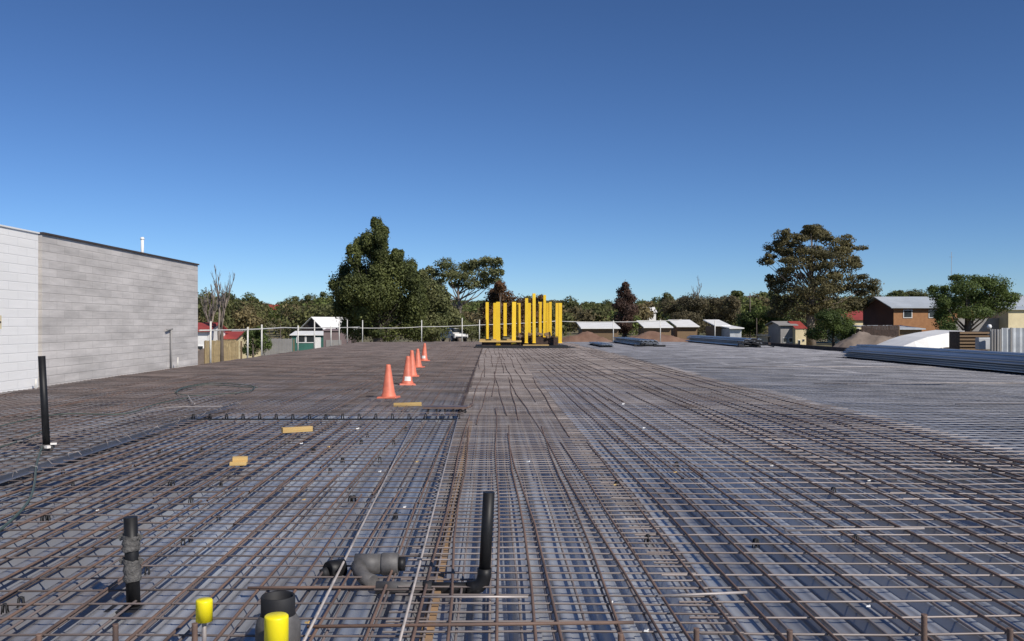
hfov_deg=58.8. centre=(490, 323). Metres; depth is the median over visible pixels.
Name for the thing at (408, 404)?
timber offcut
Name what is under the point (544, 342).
timber platform
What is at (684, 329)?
long shed
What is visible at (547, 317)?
yellow post
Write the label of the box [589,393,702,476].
rebar
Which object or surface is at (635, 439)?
rebar
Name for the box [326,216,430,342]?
tree
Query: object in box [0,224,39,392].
block wall
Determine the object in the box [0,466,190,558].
rebar
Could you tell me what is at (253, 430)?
rebar
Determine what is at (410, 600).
steel rod
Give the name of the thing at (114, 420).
cable
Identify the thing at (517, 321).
yellow post
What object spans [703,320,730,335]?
long shed
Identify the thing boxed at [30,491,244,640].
rebar
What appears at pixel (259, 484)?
rebar
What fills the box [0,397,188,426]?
hose
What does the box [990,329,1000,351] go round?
metal fence
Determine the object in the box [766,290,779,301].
skyline tree
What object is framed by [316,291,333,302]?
skyline tree
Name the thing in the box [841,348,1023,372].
sheet stack
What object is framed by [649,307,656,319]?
hill cottage
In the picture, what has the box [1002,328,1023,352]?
metal fence
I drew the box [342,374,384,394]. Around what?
rebar
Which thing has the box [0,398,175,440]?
rebar
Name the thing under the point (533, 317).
yellow post
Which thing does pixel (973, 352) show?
sheet stack
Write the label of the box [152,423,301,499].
rebar
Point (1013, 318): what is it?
cream building
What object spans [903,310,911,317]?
window
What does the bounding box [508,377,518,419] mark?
rebar
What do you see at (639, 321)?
guard rail
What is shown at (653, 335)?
dirt heap
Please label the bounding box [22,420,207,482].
rebar
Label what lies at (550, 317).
yellow post
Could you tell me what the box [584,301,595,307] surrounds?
skyline tree
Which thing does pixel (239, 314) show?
woodland
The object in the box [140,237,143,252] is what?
roof vent
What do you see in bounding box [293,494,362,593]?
rebar
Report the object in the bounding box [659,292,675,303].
skyline tree
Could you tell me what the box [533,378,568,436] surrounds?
rebar
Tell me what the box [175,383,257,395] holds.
hose
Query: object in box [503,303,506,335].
yellow post
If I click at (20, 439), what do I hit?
hose
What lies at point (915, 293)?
skyline tree
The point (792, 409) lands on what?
rebar
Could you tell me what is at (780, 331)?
cottage
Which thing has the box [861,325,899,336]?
paling fence
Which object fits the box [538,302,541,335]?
yellow post
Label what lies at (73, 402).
rebar
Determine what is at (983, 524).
rebar
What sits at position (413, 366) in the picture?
traffic cone
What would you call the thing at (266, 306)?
skyline tree
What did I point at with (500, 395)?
rebar
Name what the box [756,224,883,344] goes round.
gum tree
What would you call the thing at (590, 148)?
sky
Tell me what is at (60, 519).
rebar
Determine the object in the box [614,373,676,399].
rebar
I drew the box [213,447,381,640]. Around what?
rebar
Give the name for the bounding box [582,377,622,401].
rebar
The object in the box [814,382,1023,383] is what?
steel rod
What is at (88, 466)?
rebar
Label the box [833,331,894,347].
dirt heap
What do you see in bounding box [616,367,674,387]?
rebar
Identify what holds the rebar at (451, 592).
on the rebar mesh at (487, 419)
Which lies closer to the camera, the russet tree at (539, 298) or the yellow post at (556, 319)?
the yellow post at (556, 319)
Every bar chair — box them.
[1,603,8,614]
[17,596,24,607]
[144,567,149,574]
[644,534,650,544]
[752,538,759,548]
[852,534,858,542]
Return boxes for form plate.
[423,404,471,413]
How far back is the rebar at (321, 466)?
10.94 m
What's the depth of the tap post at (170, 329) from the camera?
30.98 m
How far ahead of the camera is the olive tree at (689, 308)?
148.65 m
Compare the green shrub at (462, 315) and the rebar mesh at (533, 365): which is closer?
the rebar mesh at (533, 365)
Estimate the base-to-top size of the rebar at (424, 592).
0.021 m
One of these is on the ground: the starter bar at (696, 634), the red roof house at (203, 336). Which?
the red roof house at (203, 336)
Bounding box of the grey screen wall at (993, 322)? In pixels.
[956,318,998,337]
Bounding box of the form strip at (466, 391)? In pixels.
[458,348,482,412]
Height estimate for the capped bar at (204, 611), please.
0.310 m
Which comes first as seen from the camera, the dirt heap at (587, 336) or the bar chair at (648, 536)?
the bar chair at (648, 536)
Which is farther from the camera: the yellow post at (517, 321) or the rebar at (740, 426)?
the yellow post at (517, 321)
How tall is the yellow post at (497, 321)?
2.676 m
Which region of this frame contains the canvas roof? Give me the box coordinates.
[877,330,954,347]
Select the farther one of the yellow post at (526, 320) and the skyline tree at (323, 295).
the skyline tree at (323, 295)
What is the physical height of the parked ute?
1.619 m
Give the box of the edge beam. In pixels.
[771,343,846,350]
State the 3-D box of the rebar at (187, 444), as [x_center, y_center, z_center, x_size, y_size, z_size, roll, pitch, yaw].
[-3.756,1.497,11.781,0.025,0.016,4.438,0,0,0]
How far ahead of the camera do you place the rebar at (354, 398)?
17.68 m
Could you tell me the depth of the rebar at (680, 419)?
14.08 m
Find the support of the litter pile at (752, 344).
on the decking
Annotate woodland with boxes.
[198,292,972,339]
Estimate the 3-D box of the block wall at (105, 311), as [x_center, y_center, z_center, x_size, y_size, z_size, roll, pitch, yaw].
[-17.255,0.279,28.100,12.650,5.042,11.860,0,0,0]
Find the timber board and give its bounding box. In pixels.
[419,428,471,640]
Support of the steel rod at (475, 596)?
on the rebar mesh at (487, 419)
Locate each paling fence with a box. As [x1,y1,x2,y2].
[204,340,241,363]
[262,338,294,355]
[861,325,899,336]
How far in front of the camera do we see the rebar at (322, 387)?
20.44 m
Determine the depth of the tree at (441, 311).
102.40 m
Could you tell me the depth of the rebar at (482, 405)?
16.39 m
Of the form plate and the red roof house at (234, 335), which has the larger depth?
the red roof house at (234, 335)
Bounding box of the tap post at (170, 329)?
[166,328,172,369]
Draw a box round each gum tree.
[424,255,504,341]
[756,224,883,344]
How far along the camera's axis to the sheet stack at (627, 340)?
63.92 m
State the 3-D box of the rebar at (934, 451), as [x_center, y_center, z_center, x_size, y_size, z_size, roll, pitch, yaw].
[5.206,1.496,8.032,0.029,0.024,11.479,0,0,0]
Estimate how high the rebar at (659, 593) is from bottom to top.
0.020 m
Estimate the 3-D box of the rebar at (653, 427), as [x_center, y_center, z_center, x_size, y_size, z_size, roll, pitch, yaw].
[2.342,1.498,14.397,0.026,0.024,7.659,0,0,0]
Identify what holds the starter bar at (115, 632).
on the decking
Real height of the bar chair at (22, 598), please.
0.067 m
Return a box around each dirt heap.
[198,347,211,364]
[562,331,612,341]
[630,331,687,341]
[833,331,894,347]
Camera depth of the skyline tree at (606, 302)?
348.93 m
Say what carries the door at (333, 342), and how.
in the mauve garage
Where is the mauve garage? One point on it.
(334, 339)
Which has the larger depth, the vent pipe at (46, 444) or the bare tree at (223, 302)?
the bare tree at (223, 302)
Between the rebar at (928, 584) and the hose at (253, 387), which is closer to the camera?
the rebar at (928, 584)
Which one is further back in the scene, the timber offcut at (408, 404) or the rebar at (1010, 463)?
the timber offcut at (408, 404)
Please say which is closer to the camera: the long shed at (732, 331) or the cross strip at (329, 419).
the cross strip at (329, 419)
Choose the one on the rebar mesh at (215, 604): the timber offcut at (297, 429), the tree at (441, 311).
the timber offcut at (297, 429)
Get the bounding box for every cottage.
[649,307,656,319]
[765,321,797,343]
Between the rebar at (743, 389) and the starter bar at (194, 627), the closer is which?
the starter bar at (194, 627)
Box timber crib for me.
[949,331,988,350]
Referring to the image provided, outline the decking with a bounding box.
[0,347,1023,640]
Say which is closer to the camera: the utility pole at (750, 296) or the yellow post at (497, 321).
the yellow post at (497, 321)
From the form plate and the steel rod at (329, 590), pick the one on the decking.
the form plate
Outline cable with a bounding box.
[0,406,222,444]
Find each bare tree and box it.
[198,284,220,322]
[210,265,234,340]
[691,278,701,311]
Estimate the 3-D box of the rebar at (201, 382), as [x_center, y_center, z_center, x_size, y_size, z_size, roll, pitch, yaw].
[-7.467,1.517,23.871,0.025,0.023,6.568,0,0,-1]
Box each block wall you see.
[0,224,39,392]
[38,232,198,386]
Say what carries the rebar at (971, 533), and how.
on the rebar mesh at (533, 365)
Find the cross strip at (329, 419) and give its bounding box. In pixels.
[184,418,467,419]
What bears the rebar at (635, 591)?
on the rebar mesh at (487, 419)
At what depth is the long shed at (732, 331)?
108.57 m
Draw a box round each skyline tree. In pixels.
[198,287,215,304]
[220,291,238,301]
[240,292,260,305]
[263,304,272,320]
[279,296,300,306]
[301,293,318,303]
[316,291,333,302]
[560,296,580,309]
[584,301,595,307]
[602,299,612,306]
[651,296,660,306]
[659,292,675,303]
[726,290,744,302]
[753,291,767,328]
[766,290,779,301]
[885,290,908,296]
[899,289,929,296]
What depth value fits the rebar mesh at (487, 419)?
7.41 m
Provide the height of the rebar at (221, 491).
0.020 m
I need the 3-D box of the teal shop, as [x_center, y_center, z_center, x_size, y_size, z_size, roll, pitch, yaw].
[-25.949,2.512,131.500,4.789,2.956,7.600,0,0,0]
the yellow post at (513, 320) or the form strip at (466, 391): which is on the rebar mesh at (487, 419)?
the form strip at (466, 391)
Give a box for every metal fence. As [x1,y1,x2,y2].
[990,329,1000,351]
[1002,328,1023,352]
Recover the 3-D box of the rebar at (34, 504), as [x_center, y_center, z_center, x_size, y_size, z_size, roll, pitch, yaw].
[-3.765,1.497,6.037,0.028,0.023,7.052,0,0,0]
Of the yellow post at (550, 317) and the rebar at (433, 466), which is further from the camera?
the yellow post at (550, 317)
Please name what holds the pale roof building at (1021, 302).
on the ground
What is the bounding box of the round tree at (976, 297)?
[924,273,1022,330]
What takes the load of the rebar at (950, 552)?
on the rebar mesh at (533, 365)
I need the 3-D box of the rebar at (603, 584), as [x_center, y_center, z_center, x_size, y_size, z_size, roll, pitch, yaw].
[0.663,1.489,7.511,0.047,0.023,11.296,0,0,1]
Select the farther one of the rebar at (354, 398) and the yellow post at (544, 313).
the yellow post at (544, 313)
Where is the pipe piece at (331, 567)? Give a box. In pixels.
[319,558,346,578]
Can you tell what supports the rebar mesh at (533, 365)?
on the decking
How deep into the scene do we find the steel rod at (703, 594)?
4.96 m
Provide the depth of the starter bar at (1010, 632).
4.11 m
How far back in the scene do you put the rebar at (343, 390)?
19.96 m
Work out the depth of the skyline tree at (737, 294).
258.19 m
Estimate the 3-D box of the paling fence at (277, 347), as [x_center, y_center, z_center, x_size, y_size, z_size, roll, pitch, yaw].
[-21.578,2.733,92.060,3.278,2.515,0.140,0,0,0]
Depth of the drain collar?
4.25 m
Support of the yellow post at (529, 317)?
on the timber platform
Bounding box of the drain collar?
[255,590,300,640]
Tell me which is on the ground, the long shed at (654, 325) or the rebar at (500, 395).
the long shed at (654, 325)
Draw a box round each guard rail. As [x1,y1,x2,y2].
[199,320,359,362]
[347,318,554,343]
[562,319,714,341]
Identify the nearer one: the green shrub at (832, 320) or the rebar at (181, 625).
the rebar at (181, 625)
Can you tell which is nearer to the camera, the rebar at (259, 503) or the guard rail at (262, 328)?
the rebar at (259, 503)
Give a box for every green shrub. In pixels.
[242,325,271,356]
[443,314,466,341]
[453,318,485,341]
[734,305,792,337]
[803,308,856,346]
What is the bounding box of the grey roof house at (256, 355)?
[239,330,268,357]
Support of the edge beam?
on the decking
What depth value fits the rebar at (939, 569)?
6.08 m
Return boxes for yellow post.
[486,302,488,338]
[493,303,495,338]
[496,302,499,344]
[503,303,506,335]
[512,302,515,343]
[517,303,518,335]
[518,303,520,332]
[525,298,527,342]
[528,303,530,332]
[532,293,535,342]
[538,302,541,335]
[543,295,545,336]
[546,303,548,335]
[549,302,551,335]
[555,303,557,335]
[558,303,561,342]
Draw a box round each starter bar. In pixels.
[35,633,41,640]
[112,623,118,640]
[191,622,197,640]
[617,632,623,640]
[693,627,699,640]
[786,629,792,640]
[921,613,927,640]
[1006,627,1013,640]
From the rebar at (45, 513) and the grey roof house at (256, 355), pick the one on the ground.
the grey roof house at (256, 355)
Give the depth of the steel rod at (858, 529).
6.53 m
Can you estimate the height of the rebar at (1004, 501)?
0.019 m
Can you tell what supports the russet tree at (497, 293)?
on the ground
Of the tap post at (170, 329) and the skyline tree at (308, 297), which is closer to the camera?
the tap post at (170, 329)
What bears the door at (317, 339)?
in the teal shop
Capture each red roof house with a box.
[198,323,226,349]
[224,331,246,358]
[827,311,862,343]
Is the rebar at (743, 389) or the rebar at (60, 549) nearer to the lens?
the rebar at (60, 549)
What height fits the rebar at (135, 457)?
0.021 m
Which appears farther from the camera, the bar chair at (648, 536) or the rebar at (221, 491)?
the rebar at (221, 491)
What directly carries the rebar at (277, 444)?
on the rebar mesh at (215, 604)
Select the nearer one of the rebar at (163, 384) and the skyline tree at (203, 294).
the rebar at (163, 384)
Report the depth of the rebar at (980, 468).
9.37 m
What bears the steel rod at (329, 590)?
on the rebar mesh at (215, 604)
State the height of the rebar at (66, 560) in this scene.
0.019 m
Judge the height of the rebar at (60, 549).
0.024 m
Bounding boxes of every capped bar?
[196,597,212,640]
[264,612,288,640]
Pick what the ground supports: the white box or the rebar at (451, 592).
the white box
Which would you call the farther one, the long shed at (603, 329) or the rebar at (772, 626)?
the long shed at (603, 329)
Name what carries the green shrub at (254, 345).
on the ground
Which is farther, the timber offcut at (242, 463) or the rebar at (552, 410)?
the rebar at (552, 410)
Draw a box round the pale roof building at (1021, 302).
[970,296,1023,306]
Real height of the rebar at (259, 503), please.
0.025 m
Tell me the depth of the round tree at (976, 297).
98.83 m
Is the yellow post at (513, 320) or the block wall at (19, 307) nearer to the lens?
the block wall at (19, 307)
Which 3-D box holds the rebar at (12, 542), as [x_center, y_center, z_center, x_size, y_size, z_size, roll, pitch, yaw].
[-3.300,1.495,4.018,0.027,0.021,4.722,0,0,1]
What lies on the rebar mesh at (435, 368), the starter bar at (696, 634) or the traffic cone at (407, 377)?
the traffic cone at (407, 377)
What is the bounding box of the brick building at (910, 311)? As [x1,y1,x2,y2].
[861,297,956,331]
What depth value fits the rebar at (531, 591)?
5.74 m
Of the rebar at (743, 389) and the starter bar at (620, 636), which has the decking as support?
the starter bar at (620, 636)
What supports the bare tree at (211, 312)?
on the ground
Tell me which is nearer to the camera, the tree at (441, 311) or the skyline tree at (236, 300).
the tree at (441, 311)
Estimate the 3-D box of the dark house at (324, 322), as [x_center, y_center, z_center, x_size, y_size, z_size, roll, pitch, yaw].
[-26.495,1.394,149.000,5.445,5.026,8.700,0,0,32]
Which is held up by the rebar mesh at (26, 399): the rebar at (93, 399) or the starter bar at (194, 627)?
the rebar at (93, 399)
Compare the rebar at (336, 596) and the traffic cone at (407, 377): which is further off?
the traffic cone at (407, 377)
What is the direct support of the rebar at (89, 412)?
on the rebar mesh at (26, 399)
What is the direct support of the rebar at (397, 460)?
on the rebar mesh at (215, 604)
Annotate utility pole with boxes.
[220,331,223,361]
[745,293,754,337]
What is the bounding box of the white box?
[975,338,989,349]
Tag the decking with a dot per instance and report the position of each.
(322, 537)
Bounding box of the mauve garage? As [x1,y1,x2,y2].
[322,328,350,346]
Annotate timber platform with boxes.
[475,336,575,347]
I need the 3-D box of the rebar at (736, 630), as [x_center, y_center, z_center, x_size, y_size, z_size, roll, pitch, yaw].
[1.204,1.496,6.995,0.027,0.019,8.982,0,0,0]
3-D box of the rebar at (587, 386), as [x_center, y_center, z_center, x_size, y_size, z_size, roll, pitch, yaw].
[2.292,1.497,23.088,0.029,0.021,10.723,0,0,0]
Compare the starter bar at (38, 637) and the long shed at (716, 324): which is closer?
the starter bar at (38, 637)
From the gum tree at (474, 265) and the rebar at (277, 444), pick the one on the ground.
the gum tree at (474, 265)
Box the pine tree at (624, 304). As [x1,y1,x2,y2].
[609,281,640,336]
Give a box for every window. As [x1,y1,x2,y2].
[296,335,305,342]
[306,335,313,342]
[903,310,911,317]
[928,310,933,317]
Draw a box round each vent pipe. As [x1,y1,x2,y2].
[38,356,56,453]
[104,515,144,612]
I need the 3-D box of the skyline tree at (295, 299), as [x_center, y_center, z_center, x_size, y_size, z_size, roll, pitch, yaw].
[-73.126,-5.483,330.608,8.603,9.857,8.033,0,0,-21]
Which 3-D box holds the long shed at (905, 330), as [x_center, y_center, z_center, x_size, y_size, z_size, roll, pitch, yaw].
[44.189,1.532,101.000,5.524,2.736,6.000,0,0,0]
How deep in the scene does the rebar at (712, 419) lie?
14.01 m
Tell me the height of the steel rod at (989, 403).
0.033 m
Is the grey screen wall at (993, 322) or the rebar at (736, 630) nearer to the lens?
the rebar at (736, 630)
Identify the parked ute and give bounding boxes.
[440,328,467,341]
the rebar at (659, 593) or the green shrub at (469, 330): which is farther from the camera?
the green shrub at (469, 330)
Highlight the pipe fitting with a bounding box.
[351,552,405,585]
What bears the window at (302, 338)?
in the teal shop
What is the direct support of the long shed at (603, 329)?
on the ground
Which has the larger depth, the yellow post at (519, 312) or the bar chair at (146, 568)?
the yellow post at (519, 312)
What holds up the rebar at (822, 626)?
on the rebar mesh at (533, 365)
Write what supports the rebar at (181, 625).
on the rebar mesh at (215, 604)
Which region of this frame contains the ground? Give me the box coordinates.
[266,317,1001,352]
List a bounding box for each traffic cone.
[377,364,399,398]
[399,356,415,384]
[410,350,418,376]
[415,349,424,367]
[421,343,429,360]
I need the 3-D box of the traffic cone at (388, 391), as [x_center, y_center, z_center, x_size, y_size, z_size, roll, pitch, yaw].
[-2.044,1.144,18.097,0.394,0.672,0.394,-1,-1,8]
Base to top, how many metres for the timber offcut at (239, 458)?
0.050 m
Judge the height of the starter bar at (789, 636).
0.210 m
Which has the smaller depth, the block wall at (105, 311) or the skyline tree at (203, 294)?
the block wall at (105, 311)
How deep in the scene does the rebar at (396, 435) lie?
12.15 m
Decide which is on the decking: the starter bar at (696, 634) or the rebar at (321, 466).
the starter bar at (696, 634)
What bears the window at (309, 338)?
in the teal shop
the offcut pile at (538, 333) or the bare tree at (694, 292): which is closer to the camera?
the offcut pile at (538, 333)
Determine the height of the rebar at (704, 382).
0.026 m
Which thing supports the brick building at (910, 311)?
on the ground
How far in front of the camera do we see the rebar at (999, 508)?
8.69 m
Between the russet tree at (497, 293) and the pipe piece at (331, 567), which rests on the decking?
the pipe piece at (331, 567)
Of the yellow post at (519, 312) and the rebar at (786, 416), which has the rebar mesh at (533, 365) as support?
the rebar at (786, 416)
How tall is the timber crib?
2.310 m
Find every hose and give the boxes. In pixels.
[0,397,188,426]
[0,428,49,447]
[0,446,42,530]
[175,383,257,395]
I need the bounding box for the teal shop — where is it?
[290,331,322,351]
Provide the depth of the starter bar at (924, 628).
4.11 m
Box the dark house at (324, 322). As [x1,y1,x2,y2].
[299,317,356,342]
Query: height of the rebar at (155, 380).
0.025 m
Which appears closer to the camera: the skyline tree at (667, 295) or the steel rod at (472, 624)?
the steel rod at (472, 624)
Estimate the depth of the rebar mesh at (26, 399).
20.39 m
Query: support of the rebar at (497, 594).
on the rebar mesh at (487, 419)
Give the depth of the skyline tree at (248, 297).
297.77 m
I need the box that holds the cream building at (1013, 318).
[971,306,1023,347]
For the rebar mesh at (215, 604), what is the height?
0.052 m
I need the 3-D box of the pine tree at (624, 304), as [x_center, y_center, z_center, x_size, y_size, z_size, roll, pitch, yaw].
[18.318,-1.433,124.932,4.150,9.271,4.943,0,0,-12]
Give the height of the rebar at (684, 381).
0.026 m
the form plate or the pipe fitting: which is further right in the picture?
the form plate
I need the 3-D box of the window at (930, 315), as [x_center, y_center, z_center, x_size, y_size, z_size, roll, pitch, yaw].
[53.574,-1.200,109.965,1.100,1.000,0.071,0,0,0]
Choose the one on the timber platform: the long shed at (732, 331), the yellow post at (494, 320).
the yellow post at (494, 320)
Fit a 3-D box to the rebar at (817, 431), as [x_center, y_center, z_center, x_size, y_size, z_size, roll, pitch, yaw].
[4.534,1.495,14.381,0.027,0.020,8.797,0,0,0]
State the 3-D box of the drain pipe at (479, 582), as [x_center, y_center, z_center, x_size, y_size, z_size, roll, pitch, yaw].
[-0.319,1.259,5.202,0.681,0.592,0.086,0,0,0]
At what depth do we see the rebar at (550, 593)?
5.68 m
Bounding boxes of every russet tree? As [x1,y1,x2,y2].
[478,280,531,338]
[521,294,546,329]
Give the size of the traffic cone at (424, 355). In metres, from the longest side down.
0.706 x 0.394 x 0.394 m
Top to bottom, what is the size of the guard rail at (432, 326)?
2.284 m
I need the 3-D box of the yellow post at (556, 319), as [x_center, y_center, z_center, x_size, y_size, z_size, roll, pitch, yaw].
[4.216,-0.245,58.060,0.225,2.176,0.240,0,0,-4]
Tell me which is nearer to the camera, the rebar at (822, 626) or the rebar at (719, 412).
the rebar at (822, 626)
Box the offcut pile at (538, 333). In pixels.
[518,332,551,337]
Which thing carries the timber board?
on the decking
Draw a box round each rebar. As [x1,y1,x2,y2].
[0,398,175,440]
[0,430,191,497]
[0,465,131,519]
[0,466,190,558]
[0,466,234,599]
[0,498,158,581]
[0,500,201,623]
[0,536,26,548]
[1,392,124,417]
[4,379,196,417]
[14,392,174,430]
[16,432,233,526]
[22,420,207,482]
[22,440,228,536]
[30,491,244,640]
[53,420,235,487]
[91,368,231,390]
[109,376,213,393]
[125,467,326,640]
[134,421,246,465]
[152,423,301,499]
[163,474,337,640]
[164,374,239,390]
[206,420,333,501]
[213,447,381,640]
[229,420,278,440]
[233,429,350,524]
[240,420,317,466]
[248,420,349,492]
[280,369,370,403]
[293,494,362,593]
[309,491,399,640]
[315,375,377,402]
[320,420,372,467]
[331,383,382,410]
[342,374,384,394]
[363,502,416,640]
[371,421,425,494]
[384,421,409,447]
[401,376,435,411]
[411,416,469,640]
[417,420,453,503]
[446,426,468,640]
[476,382,489,424]
[494,371,506,415]
[494,408,499,640]
[507,433,562,640]
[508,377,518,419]
[508,425,536,640]
[527,408,665,640]
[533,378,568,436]
[541,426,625,640]
[557,386,618,442]
[560,442,692,640]
[565,372,608,400]
[576,392,683,478]
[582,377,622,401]
[586,441,746,640]
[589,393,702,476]
[599,440,786,640]
[608,398,690,452]
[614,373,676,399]
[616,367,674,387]
[616,371,661,389]
[617,437,839,640]
[627,392,725,442]
[637,386,782,449]
[640,368,722,392]
[653,368,747,393]
[655,387,773,433]
[675,387,861,452]
[675,398,796,449]
[676,372,804,405]
[688,467,934,640]
[699,438,1023,616]
[709,396,904,459]
[711,392,850,436]
[720,437,1023,589]
[724,389,851,425]
[750,477,1023,640]
[768,444,1023,557]
[782,429,1023,517]
[787,443,1023,541]
[797,403,1021,463]
[832,422,1023,476]
[846,446,1023,508]
[934,454,1023,481]
[996,460,1023,467]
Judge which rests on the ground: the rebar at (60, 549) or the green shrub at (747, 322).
the green shrub at (747, 322)
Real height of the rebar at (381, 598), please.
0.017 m
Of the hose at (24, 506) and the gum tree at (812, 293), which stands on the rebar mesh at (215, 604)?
the hose at (24, 506)
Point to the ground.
(819, 343)
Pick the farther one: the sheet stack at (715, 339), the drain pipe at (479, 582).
the sheet stack at (715, 339)
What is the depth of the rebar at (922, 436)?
11.87 m
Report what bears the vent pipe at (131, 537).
on the decking
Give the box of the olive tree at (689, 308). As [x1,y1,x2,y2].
[656,293,742,334]
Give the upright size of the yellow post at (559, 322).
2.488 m
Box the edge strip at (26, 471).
[0,401,238,483]
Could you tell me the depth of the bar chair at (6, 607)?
4.86 m
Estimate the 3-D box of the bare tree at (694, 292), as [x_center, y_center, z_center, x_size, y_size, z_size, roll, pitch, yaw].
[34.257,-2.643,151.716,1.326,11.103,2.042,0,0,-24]
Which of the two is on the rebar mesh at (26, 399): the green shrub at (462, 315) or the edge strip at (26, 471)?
the edge strip at (26, 471)
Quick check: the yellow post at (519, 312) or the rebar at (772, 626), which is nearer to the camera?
the rebar at (772, 626)
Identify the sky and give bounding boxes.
[0,0,1023,304]
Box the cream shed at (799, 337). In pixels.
[788,321,806,344]
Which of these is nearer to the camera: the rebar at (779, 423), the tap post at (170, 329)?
the rebar at (779, 423)
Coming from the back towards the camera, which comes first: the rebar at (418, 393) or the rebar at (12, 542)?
the rebar at (418, 393)
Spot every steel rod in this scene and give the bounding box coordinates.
[247,586,375,588]
[303,417,416,640]
[307,621,633,627]
[398,417,457,640]
[422,596,527,597]
[657,591,746,597]
[784,527,924,531]
[791,366,842,366]
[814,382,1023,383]
[955,403,1023,403]
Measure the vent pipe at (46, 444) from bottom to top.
1.194 m
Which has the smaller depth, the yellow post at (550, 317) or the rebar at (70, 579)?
the rebar at (70, 579)
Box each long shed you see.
[576,322,620,340]
[636,320,672,335]
[669,320,699,338]
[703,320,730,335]
[720,325,743,336]
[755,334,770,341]
[853,325,925,336]
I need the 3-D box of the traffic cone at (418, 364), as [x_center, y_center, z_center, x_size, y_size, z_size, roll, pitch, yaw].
[-2.477,1.161,30.720,0.394,0.638,0.394,-1,-1,15]
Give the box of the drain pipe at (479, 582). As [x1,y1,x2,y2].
[375,491,494,593]
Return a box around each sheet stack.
[589,342,613,346]
[613,337,661,345]
[686,335,761,346]
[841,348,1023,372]
[848,344,1023,357]
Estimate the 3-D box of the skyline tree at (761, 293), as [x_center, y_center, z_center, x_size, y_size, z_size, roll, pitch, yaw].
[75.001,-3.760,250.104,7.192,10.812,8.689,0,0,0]
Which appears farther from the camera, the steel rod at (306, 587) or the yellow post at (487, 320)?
the yellow post at (487, 320)
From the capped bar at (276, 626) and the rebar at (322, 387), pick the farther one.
the rebar at (322, 387)
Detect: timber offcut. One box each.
[229,461,246,465]
[232,456,247,461]
[281,426,312,432]
[394,402,421,406]
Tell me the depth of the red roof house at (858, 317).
129.12 m
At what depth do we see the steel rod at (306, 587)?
5.09 m
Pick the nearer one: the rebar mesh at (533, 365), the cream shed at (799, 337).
the rebar mesh at (533, 365)
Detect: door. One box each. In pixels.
[315,337,320,347]
[326,340,340,346]
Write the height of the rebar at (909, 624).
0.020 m
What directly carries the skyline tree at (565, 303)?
on the ground
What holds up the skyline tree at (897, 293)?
on the ground
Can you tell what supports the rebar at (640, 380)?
on the rebar mesh at (533, 365)
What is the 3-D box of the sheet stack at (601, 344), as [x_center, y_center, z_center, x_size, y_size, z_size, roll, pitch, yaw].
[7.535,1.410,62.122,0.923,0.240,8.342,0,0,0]
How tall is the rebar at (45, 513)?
0.019 m
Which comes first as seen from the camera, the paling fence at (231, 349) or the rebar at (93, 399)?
the rebar at (93, 399)
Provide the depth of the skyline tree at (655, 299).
340.43 m
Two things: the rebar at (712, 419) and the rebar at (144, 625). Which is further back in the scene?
the rebar at (712, 419)
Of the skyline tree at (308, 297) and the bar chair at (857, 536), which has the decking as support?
the bar chair at (857, 536)
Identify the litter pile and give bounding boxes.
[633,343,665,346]
[737,338,773,346]
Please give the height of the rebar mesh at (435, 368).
0.058 m
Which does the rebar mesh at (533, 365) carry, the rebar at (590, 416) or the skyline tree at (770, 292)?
the rebar at (590, 416)
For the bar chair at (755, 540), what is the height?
0.071 m
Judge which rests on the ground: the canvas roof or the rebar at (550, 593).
the canvas roof

